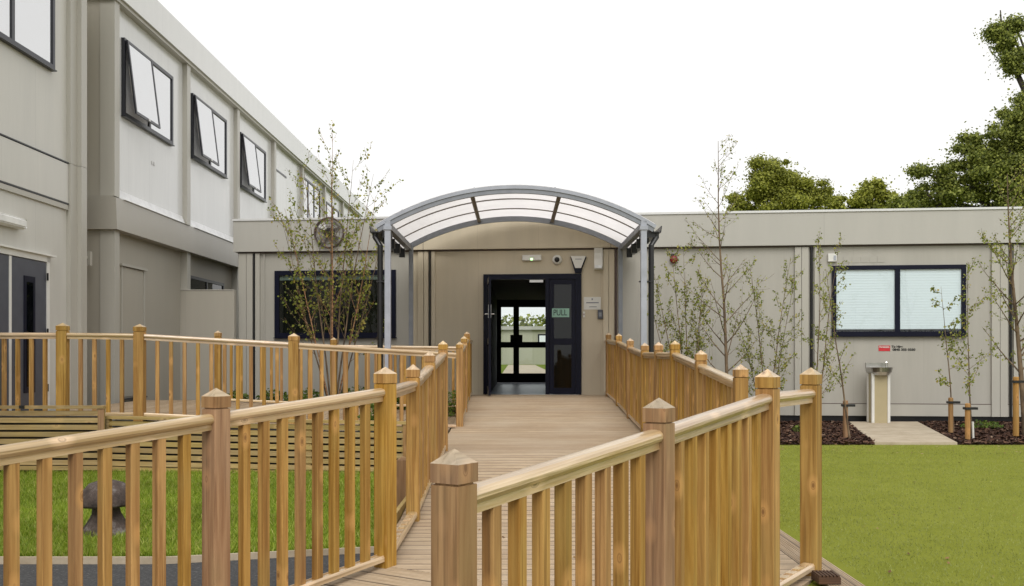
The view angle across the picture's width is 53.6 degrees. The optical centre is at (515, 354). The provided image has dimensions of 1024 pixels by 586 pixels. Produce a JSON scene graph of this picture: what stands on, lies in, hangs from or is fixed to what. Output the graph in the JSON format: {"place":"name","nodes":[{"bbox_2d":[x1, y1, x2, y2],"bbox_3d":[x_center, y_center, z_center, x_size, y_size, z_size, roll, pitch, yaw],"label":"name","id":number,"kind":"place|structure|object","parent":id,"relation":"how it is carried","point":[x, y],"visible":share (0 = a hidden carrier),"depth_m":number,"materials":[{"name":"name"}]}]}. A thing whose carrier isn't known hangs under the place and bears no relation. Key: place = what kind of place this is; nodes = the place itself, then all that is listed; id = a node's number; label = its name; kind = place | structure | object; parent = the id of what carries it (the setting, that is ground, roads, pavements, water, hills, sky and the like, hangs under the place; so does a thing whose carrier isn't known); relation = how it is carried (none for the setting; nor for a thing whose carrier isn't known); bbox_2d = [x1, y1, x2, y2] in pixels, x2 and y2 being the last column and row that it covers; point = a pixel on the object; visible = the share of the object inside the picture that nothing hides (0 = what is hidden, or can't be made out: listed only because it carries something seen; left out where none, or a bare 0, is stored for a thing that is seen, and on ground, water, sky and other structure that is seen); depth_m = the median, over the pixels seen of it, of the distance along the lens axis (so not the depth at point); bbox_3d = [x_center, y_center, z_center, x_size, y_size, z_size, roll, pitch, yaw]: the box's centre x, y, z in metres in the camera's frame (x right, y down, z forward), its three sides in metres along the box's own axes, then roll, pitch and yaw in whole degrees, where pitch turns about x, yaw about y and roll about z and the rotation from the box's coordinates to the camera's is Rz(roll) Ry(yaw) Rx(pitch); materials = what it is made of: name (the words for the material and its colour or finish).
{"place":"outdoors","nodes":[
{"label":"outdoors","id":0,"kind":"place"},
{"bbox_2d":[0,553,373,585],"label":"asphalt path","id":1,"kind":"structure","parent":0,"point":[28,574],"depth_m":6.61,"materials":[{"name":"grey asphalt"}]},
{"bbox_2d":[0,467,373,555],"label":"lawn","id":2,"kind":"structure","parent":0,"point":[198,506],"depth_m":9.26,"materials":[{"name":"plant"}]},
{"bbox_2d":[0,405,105,469],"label":"slatted planter","id":3,"kind":"object","parent":2,"relation":"on","point":[19,426],"visible":0.45,"depth_m":11.95,"materials":[{"name":"brown wood"}]},
{"bbox_2d":[83,480,125,537],"bbox_3d":[-3.188,1.195,7.900,0.457,0.430,0.468,0,0,0],"label":"stone toadstool","id":4,"kind":"object","parent":2,"relation":"on","point":[118,500],"visible":0.42,"depth_m":7.78,"materials":[{"name":"grey stone"}]},
{"bbox_2d":[0,546,373,563],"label":"lawn edging","id":5,"kind":"object","parent":2,"relation":"on","point":[115,559],"visible":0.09,"depth_m":6.95,"materials":[{"name":"concrete"}]},
{"bbox_2d":[105,416,405,473],"bbox_3d":[-3.094,1.112,12.082,3.714,0.755,0.245,0,0,4],"label":"slatted planter","id":6,"kind":"object","parent":2,"relation":"on","point":[118,457],"visible":0.23,"depth_m":12.00,"materials":[{"name":"brown wood"}]},
{"bbox_2d":[397,456,405,506],"bbox_3d":[-0.930,1.127,8.350,0.100,0.585,0.100,0,0,0],"label":"support post","id":7,"kind":"object","parent":2,"relation":"on","point":[401,478],"visible":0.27,"depth_m":8.30,"materials":[{"name":"brown wood"}]},
{"bbox_2d":[70,400,455,431],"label":"deck platform","id":8,"kind":"structure","parent":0,"point":[164,407],"depth_m":14.82,"materials":[{"name":"brown wood"}]},
{"bbox_2d":[0,323,455,429],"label":"timber fence","id":9,"kind":"object","parent":8,"relation":"on","point":[63,336],"visible":0.62,"depth_m":12.42,"materials":[{"name":"brown wood"}]},
{"bbox_2d":[214,331,456,406],"bbox_3d":[-2.862,0.343,16.570,4.005,1.455,0.195,0,0,-7],"label":"timber fence","id":10,"kind":"object","parent":8,"relation":"on","point":[218,365],"visible":0.3,"depth_m":16.44,"materials":[{"name":"brown wood"}]},
{"bbox_2d":[146,407,455,428],"bbox_3d":[-3.625,1.100,18.150,5.350,0.300,2.900,0,0,0],"label":"planting bed","id":11,"kind":"object","parent":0,"point":[257,428],"depth_m":16.70,"materials":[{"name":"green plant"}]},
{"bbox_2d":[227,390,248,398],"bbox_3d":[-4.877,0.795,17.704,0.555,0.361,0.365,0,0,0],"label":"shrub","id":12,"kind":"object","parent":11,"relation":"on","point":[245,395],"visible":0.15,"depth_m":17.66,"materials":[{"name":"green plant"}]},
{"bbox_2d":[256,388,287,400],"bbox_3d":[-4.258,0.777,17.799,0.662,0.372,0.434,0,0,0],"label":"shrub","id":13,"kind":"object","parent":11,"relation":"on","point":[268,396],"visible":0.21,"depth_m":17.75,"materials":[{"name":"green plant"}]},
{"bbox_2d":[303,388,318,398],"bbox_3d":[-3.681,0.783,17.904,0.632,0.396,0.432,0,0,0],"label":"shrub","id":14,"kind":"object","parent":11,"relation":"on","point":[305,395],"visible":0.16,"depth_m":17.86,"materials":[{"name":"green plant"}]},
{"bbox_2d":[267,120,403,395],"bbox_3d":[-3.058,-1.510,17.570,2.193,4.967,1.830,0,0,39],"label":"birch tree","id":15,"kind":"object","parent":11,"relation":"on","point":[348,236],"visible":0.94,"depth_m":17.49,"materials":[{"name":"green plant"}]},
{"bbox_2d":[341,385,371,407],"bbox_3d":[-2.741,0.756,17.597,0.744,0.456,0.498,0,0,0],"label":"shrub","id":16,"kind":"object","parent":11,"relation":"on","point":[353,390],"visible":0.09,"depth_m":17.57,"materials":[{"name":"green plant"}]},
{"bbox_2d":[357,403,373,430],"bbox_3d":[-1.738,0.812,12.363,0.420,0.483,0.288,0,0,0],"label":"shrub","id":17,"kind":"object","parent":11,"relation":"on","point":[371,413],"visible":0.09,"depth_m":12.33,"materials":[{"name":"green plant"}]},
{"bbox_2d":[448,390,467,416],"bbox_3d":[-1.018,0.830,15.999,0.540,0.541,0.359,0,0,0],"label":"shrub","id":18,"kind":"object","parent":11,"relation":"on","point":[451,413],"visible":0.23,"depth_m":15.97,"materials":[{"name":"green plant"}]},
{"bbox_2d":[398,395,640,522],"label":"deck walkway","id":19,"kind":"structure","parent":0,"point":[495,435],"depth_m":13.10,"materials":[{"name":"brown wood"}]},
{"bbox_2d":[397,341,447,548],"bbox_3d":[-0.760,0.638,8.310,0.097,1.567,4.676,0,0,0],"label":"timber fence","id":20,"kind":"object","parent":19,"relation":"on","point":[424,390],"visible":0.8,"depth_m":8.07,"materials":[{"name":"brown wood"}]},
{"bbox_2d":[397,432,448,523],"bbox_3d":[0.450,1.190,13.150,2.700,0.540,11.500,0,0,0],"label":"deck skirt","id":21,"kind":"object","parent":19,"relation":"attached to","point":[401,507],"depth_m":7.71,"materials":[{"name":"brown wood"}]},
{"bbox_2d":[456,332,472,426],"bbox_3d":[-0.804,0.395,16.304,0.104,1.560,5.208,0,0,-1],"label":"timber fence","id":22,"kind":"object","parent":19,"relation":"on","point":[464,392],"visible":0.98,"depth_m":14.55,"materials":[{"name":"brown wood"}]},
{"bbox_2d":[604,333,748,431],"bbox_3d":[1.671,0.513,13.205,0.138,1.817,11.508,0,0,0],"label":"timber fence","id":23,"kind":"object","parent":19,"relation":"on","point":[637,380],"visible":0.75,"depth_m":10.94,"materials":[{"name":"brown wood"}]},
{"bbox_2d":[501,365,544,372],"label":"court lawn","id":24,"kind":"structure","parent":0,"point":[503,367],"depth_m":52.00,"materials":[{"name":"plant"}]},
{"bbox_2d":[501,326,544,364],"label":"court building","id":25,"kind":"structure","parent":24,"relation":"on","point":[531,356],"depth_m":62.00,"materials":[{"name":"beige paint"}]},
{"bbox_2d":[503,365,544,372],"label":"court path","id":26,"kind":"structure","parent":0,"point":[527,369],"depth_m":40.30,"materials":[{"name":"concrete"}]},
{"bbox_2d":[158,0,1023,325],"label":"sky","id":27,"kind":"structure","parent":0,"point":[624,103],"materials":[{"name":"white"}]},
{"bbox_2d":[392,523,812,585],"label":"deck landing","id":28,"kind":"object","parent":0,"point":[414,551],"visible":0.2,"depth_m":6.24,"materials":[{"name":"brown wood"}]},
{"bbox_2d":[430,368,821,585],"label":"timber fence","id":29,"kind":"object","parent":28,"relation":"on","point":[704,498],"visible":1,"depth_m":3.94,"materials":[{"name":"brown wood"}]},
{"bbox_2d":[780,444,1023,585],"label":"artificial turf","id":30,"kind":"structure","parent":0,"point":[836,561],"depth_m":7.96,"materials":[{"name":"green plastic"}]},
{"bbox_2d":[146,444,1023,572],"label":"fallen leaves","id":31,"kind":"object","parent":30,"relation":"on","point":[948,562],"visible":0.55,"depth_m":10.25,"materials":[{"name":"brown plant"}]},
{"bbox_2d":[780,530,864,585],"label":"deck edge strip","id":32,"kind":"object","parent":30,"relation":"on","point":[790,546],"visible":0.2,"depth_m":6.08,"materials":[{"name":"brown wood"}]},
{"bbox_2d":[811,570,840,583],"bbox_3d":[1.676,1.203,5.470,0.118,0.046,0.140,0,0,0],"label":"decking offcut","id":33,"kind":"object","parent":32,"relation":"on","point":[825,577],"visible":1,"depth_m":5.40,"materials":[{"name":"brown wood"}]},
{"bbox_2d":[780,420,1023,444],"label":"mulch bed","id":34,"kind":"object","parent":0,"point":[921,423],"depth_m":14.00,"materials":[{"name":"brown wood"}]},
{"bbox_2d":[647,235,713,358],"bbox_3d":[2.791,-0.406,17.401,1.213,3.318,0.870,0,0,0],"label":"birch tree","id":35,"kind":"object","parent":34,"relation":"on","point":[697,337],"visible":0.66,"depth_m":17.35,"materials":[{"name":"green plant"}]},
{"bbox_2d":[682,134,771,373],"bbox_3d":[3.508,-1.231,17.016,1.737,4.963,1.384,0,0,-19],"label":"birch tree","id":36,"kind":"object","parent":34,"relation":"on","point":[723,297],"visible":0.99,"depth_m":16.99,"materials":[{"name":"green plant"}]},
{"bbox_2d":[726,254,804,394],"bbox_3d":[4.234,-0.229,17.111,1.354,2.962,0.779,0,0,0],"label":"birch tree","id":37,"kind":"object","parent":34,"relation":"on","point":[758,305],"visible":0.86,"depth_m":17.15,"materials":[{"name":"green plant"}]},
{"bbox_2d":[792,424,799,431],"bbox_3d":[4.545,1.185,15.800,0.437,0.253,0.293,0,0,0],"label":"shrub","id":38,"kind":"object","parent":34,"relation":"on","point":[798,429],"visible":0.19,"depth_m":15.84,"materials":[{"name":"green plant"}]},
{"bbox_2d":[796,233,851,397],"bbox_3d":[5.156,-0.407,16.780,1.077,3.319,0.701,0,0,-36],"label":"birch tree","id":39,"kind":"object","parent":34,"relation":"on","point":[817,331],"visible":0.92,"depth_m":16.77,"materials":[{"name":"green plant"}]},
{"bbox_2d":[816,265,854,437],"bbox_3d":[4.587,-0.022,14.560,0.587,2.528,0.509,0,0,0],"label":"birch tree","id":40,"kind":"object","parent":34,"relation":"on","point":[840,374],"visible":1,"depth_m":14.56,"materials":[{"name":"green plant"}]},
{"bbox_2d":[841,400,854,437],"bbox_3d":[4.843,0.985,14.750,0.177,0.630,0.099,0,0,0],"label":"tree stake","id":41,"kind":"object","parent":34,"relation":"on","point":[845,433],"visible":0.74,"depth_m":14.72,"materials":[{"name":"brown wood"}]},
{"bbox_2d":[946,398,959,432],"bbox_3d":[6.785,0.985,15.700,0.177,0.630,0.099,0,0,0],"label":"tree stake","id":42,"kind":"object","parent":34,"relation":"on","point":[950,402],"visible":0.83,"depth_m":15.67,"materials":[{"name":"brown wood"}]},
{"bbox_2d":[930,285,976,430],"bbox_3d":[6.926,0.065,16.050,0.736,2.353,0.614,0,0,0],"label":"birch tree","id":43,"kind":"object","parent":34,"relation":"on","point":[951,344],"visible":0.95,"depth_m":16.02,"materials":[{"name":"green plant"}]},
{"bbox_2d":[963,403,977,438],"bbox_3d":[6.511,1.000,14.500,0.177,0.600,0.099,0,0,0],"label":"tree stake","id":44,"kind":"object","parent":34,"relation":"on","point":[967,408],"visible":0.83,"depth_m":14.47,"materials":[{"name":"brown wood"}]},
{"bbox_2d":[972,422,973,437],"bbox_3d":[6.594,1.110,14.600,0.042,0.281,0.032,0,0,0],"label":"white tube","id":45,"kind":"object","parent":34,"relation":"on","point":[972,429],"visible":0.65,"depth_m":14.59,"materials":[{"name":"plastic"}]},
{"bbox_2d":[950,255,998,436],"bbox_3d":[6.637,-0.099,14.675,0.754,2.680,0.601,0,0,-20],"label":"birch tree","id":46,"kind":"object","parent":34,"relation":"on","point":[967,385],"visible":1,"depth_m":14.65,"materials":[{"name":"green plant"}]},
{"bbox_2d":[960,419,1003,428],"bbox_3d":[7.735,1.179,16.803,0.719,0.229,0.451,0,0,-9],"label":"shrub","id":47,"kind":"object","parent":34,"relation":"on","point":[993,425],"visible":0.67,"depth_m":16.74,"materials":[{"name":"green plant"}]},
{"bbox_2d":[976,160,1023,435],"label":"birch tree","id":48,"kind":"object","parent":34,"relation":"on","point":[1020,354],"visible":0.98,"depth_m":15.31,"materials":[{"name":"green plant"}]},
{"bbox_2d":[1010,377,1023,435],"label":"tree stake","id":49,"kind":"object","parent":34,"relation":"on","point":[1015,381],"visible":0.82,"depth_m":14.97,"materials":[{"name":"brown wood"}]},
{"bbox_2d":[850,422,956,444],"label":"slab path","id":50,"kind":"structure","parent":0,"point":[905,433],"depth_m":15.36,"materials":[{"name":"concrete"}]},
{"bbox_2d":[865,362,892,422],"bbox_3d":[6.478,0.671,17.980,0.400,1.089,0.440,0,0,0],"label":"drinking fountain","id":51,"kind":"object","parent":50,"relation":"on","point":[878,392],"visible":1,"depth_m":17.93,"materials":[{"name":"beige metal"}]},
{"label":"ground","id":52,"kind":"structure","parent":0,"visible":0},
{"bbox_2d":[0,0,91,470],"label":"two storey block","id":53,"kind":"structure","parent":52,"relation":"on","point":[45,258],"depth_m":13.64,"materials":[{"name":"grey paint"}]},
{"bbox_2d":[0,212,26,229],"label":"bulkhead light","id":54,"kind":"object","parent":53,"relation":"attached to","point":[11,221],"visible":1,"depth_m":12.65,"materials":[{"name":"white plastic"}]},
{"bbox_2d":[0,0,56,71],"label":"window","id":55,"kind":"structure","parent":53,"relation":"in","point":[27,26],"depth_m":13.29,"materials":[{"name":"glass"}]},
{"bbox_2d":[0,244,56,410],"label":"double door","id":56,"kind":"structure","parent":53,"relation":"in","point":[24,283],"depth_m":13.07,"materials":[{"name":"grey plastic"}]},
{"bbox_2d":[0,367,396,585],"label":"timber fence","id":57,"kind":"object","parent":52,"relation":"on","point":[215,421],"visible":1,"depth_m":4.85,"materials":[{"name":"brown wood"}]},
{"bbox_2d":[180,289,235,399],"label":"screen wall","id":58,"kind":"structure","parent":52,"relation":"on","point":[208,313],"depth_m":19.50,"materials":[{"name":"beige paint"}]},
{"bbox_2d":[86,0,375,420],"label":"two storey block","id":59,"kind":"structure","parent":52,"relation":"on","point":[195,146],"depth_m":18.41,"materials":[{"name":"grey paint"}]},
{"bbox_2d":[120,263,147,399],"bbox_3d":[-6.430,-0.372,17.080,0.060,2.235,1.160,0,0,0],"label":"plain door","id":60,"kind":"structure","parent":59,"relation":"in","point":[132,281],"depth_m":16.95,"materials":[{"name":"grey paint"}]},
{"bbox_2d":[121,37,174,145],"bbox_3d":[-6.294,-4.516,17.655,0.252,1.288,2.380,0,0,0],"label":"window","id":61,"kind":"structure","parent":59,"relation":"in","point":[146,88],"depth_m":17.20,"materials":[{"name":"glass"}]},
{"bbox_2d":[191,275,223,288],"bbox_3d":[-6.423,-0.921,21.050,0.075,1.278,2.430,0,0,0],"label":"window","id":62,"kind":"structure","parent":59,"relation":"in","point":[196,282],"depth_m":20.93,"materials":[{"name":"grey glass"}]},
{"bbox_2d":[191,93,227,178],"bbox_3d":[-6.294,-4.516,21.155,0.252,1.288,2.380,0,0,0],"label":"window","id":63,"kind":"structure","parent":59,"relation":"in","point":[208,127],"depth_m":20.70,"materials":[{"name":"glass"}]},
{"bbox_2d":[240,132,266,202],"bbox_3d":[-6.294,-4.516,24.655,0.252,1.288,2.380,0,0,0],"label":"window","id":64,"kind":"structure","parent":59,"relation":"in","point":[252,157],"depth_m":24.17,"materials":[{"name":"glass"}]},
{"bbox_2d":[276,171,284,217],"bbox_3d":[-6.405,-3.800,27.550,0.030,2.200,1.100,0,0,0],"label":"plain door","id":65,"kind":"structure","parent":59,"relation":"in","point":[280,180],"depth_m":27.51,"materials":[{"name":"white"}]},
{"bbox_2d":[304,177,319,217],"bbox_3d":[-6.383,-4.041,31.600,0.075,2.618,2.830,0,0,0],"label":"window","id":66,"kind":"structure","parent":59,"relation":"in","point":[314,214],"depth_m":31.51,"materials":[{"name":"glass"}]},
{"bbox_2d":[326,201,338,216],"bbox_3d":[-6.383,-4.371,35.305,0.075,1.578,2.380,0,0,0],"label":"window","id":67,"kind":"structure","parent":59,"relation":"in","point":[328,205],"depth_m":34.72,"materials":[{"name":"glass"}]},
{"bbox_2d":[320,566,507,585],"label":"deck ramp","id":68,"kind":"structure","parent":52,"relation":"on","point":[376,576],"depth_m":5.63,"materials":[{"name":"brown wood"}]},
{"bbox_2d":[501,313,544,325],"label":"court hedge","id":69,"kind":"object","parent":52,"relation":"on","point":[532,322],"visible":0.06,"depth_m":71.04,"materials":[{"name":"green plant"}]},
{"bbox_2d":[232,206,1023,421],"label":"single storey building","id":70,"kind":"structure","parent":52,"relation":"on","point":[471,280],"depth_m":18.77,"materials":[{"name":"beige paint"}]},
{"bbox_2d":[314,217,343,247],"bbox_3d":[-3.592,-2.342,19.454,0.596,0.596,0.139,0,0,6],"label":"wall fan","id":71,"kind":"object","parent":70,"relation":"attached to","point":[335,226],"depth_m":19.44,"materials":[{"name":"black plastic"}]},
{"bbox_2d":[274,270,396,337],"bbox_3d":[-3.498,-0.969,19.581,2.435,1.315,0.075,0,0,7],"label":"window","id":72,"kind":"structure","parent":70,"relation":"in","point":[280,311],"depth_m":19.62,"materials":[{"name":"black glass"}]},
{"bbox_2d":[369,185,661,368],"bbox_3d":[0.000,-0.689,17.155,4.450,3.778,3.630,0,0,0],"label":"entrance canopy","id":73,"kind":"object","parent":70,"relation":"attached to","point":[621,228],"visible":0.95,"depth_m":16.50,"materials":[{"name":"white"}]},
{"bbox_2d":[497,300,544,382],"bbox_3d":[0.423,-0.351,27.005,1.890,2.214,0.090,0,0,0],"label":"inner door","id":74,"kind":"structure","parent":70,"relation":"in","point":[515,342],"depth_m":27.00,"materials":[{"name":"black glass"}]},
{"bbox_2d":[522,255,541,260],"bbox_3d":[0.305,-1.826,19.145,0.366,0.109,0.077,0,0,6],"label":"emergency light","id":75,"kind":"object","parent":70,"relation":"attached to","point":[531,257],"visible":1,"depth_m":19.12,"materials":[{"name":"white plastic"}]},
{"bbox_2d":[483,273,581,394],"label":"entrance door","id":76,"kind":"structure","parent":70,"relation":"in","point":[563,303],"depth_m":19.11,"materials":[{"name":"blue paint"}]},
{"bbox_2d":[552,255,561,264],"bbox_3d":[0.778,-1.786,19.076,0.184,0.184,0.105,0,0,6],"label":"dome camera","id":77,"kind":"object","parent":70,"relation":"attached to","point":[556,259],"visible":1,"depth_m":19.07,"materials":[{"name":"white plastic"}]},
{"bbox_2d":[570,256,585,272],"bbox_3d":[1.177,-1.690,19.034,0.305,0.314,0.102,0,0,6],"label":"alarm box","id":78,"kind":"object","parent":70,"relation":"attached to","point":[578,262],"visible":1,"depth_m":18.99,"materials":[{"name":"white plastic"}]},
{"bbox_2d":[584,297,600,309],"bbox_3d":[1.441,-0.962,19.048,0.317,0.235,0.014,0,0,6],"label":"notice sign","id":79,"kind":"object","parent":70,"relation":"attached to","point":[592,303],"visible":1,"depth_m":19.04,"materials":[{"name":"white plastic"}]},
{"bbox_2d":[594,248,602,269],"bbox_3d":[1.551,-1.793,18.978,0.158,0.400,0.127,0,0,6],"label":"wall light","id":80,"kind":"object","parent":70,"relation":"attached to","point":[598,258],"depth_m":18.95,"materials":[{"name":"white plastic"}]},
{"bbox_2d":[598,310,602,318],"bbox_3d":[1.587,-0.752,19.012,0.095,0.171,0.053,0,0,7],"label":"keypad","id":81,"kind":"object","parent":70,"relation":"attached to","point":[600,314],"visible":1,"depth_m":18.99,"materials":[{"name":"plastic"}]},
{"bbox_2d":[670,254,677,262],"bbox_3d":[2.941,-1.785,18.843,0.150,0.182,0.081,0,0,6],"label":"fire bell","id":82,"kind":"object","parent":70,"relation":"attached to","point":[673,259],"visible":0.58,"depth_m":18.82,"materials":[{"name":"red plastic"}]},
{"bbox_2d":[828,254,836,261],"bbox_3d":[5.793,-1.769,18.526,0.156,0.148,0.065,0,0,7],"label":"outside socket","id":83,"kind":"object","parent":70,"relation":"attached to","point":[832,257],"visible":0.96,"depth_m":18.50,"materials":[{"name":"white plastic"}]},
{"bbox_2d":[844,256,884,262],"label":"vent grilles","id":84,"kind":"object","parent":70,"relation":"attached to","point":[881,259],"visible":1,"depth_m":18.49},
{"bbox_2d":[879,345,914,350],"bbox_3d":[6.937,-0.112,18.424,0.646,0.102,0.010,0,0,7],"label":"hire sign","id":85,"kind":"object","parent":70,"relation":"attached to","point":[884,348],"visible":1,"depth_m":18.43,"materials":[{"name":"red plastic"}]},
{"bbox_2d":[832,264,966,336],"bbox_3d":[6.952,-0.972,18.390,2.377,1.299,0.075,0,0,6],"label":"window","id":86,"kind":"structure","parent":70,"relation":"in","point":[880,300],"depth_m":18.39,"materials":[{"name":"white glass"}]},
{"bbox_2d":[721,150,841,210],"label":"broadleaf tree","id":87,"kind":"object","parent":52,"relation":"on","point":[773,184],"visible":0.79,"depth_m":43.37,"materials":[{"name":"green plant"}]},
{"bbox_2d":[821,175,899,209],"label":"broadleaf tree","id":88,"kind":"object","parent":52,"relation":"on","point":[870,194],"visible":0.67,"depth_m":47.64,"materials":[{"name":"green plant"}]},
{"bbox_2d":[879,193,926,208],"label":"broadleaf tree","id":89,"kind":"object","parent":52,"relation":"on","point":[896,201],"visible":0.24,"depth_m":45.82,"materials":[{"name":"green plant"}]},
{"bbox_2d":[898,10,1023,207],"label":"oak tree","id":90,"kind":"object","parent":52,"relation":"on","point":[999,152],"visible":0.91,"depth_m":33.70,"materials":[{"name":"green plant"}]}
]}

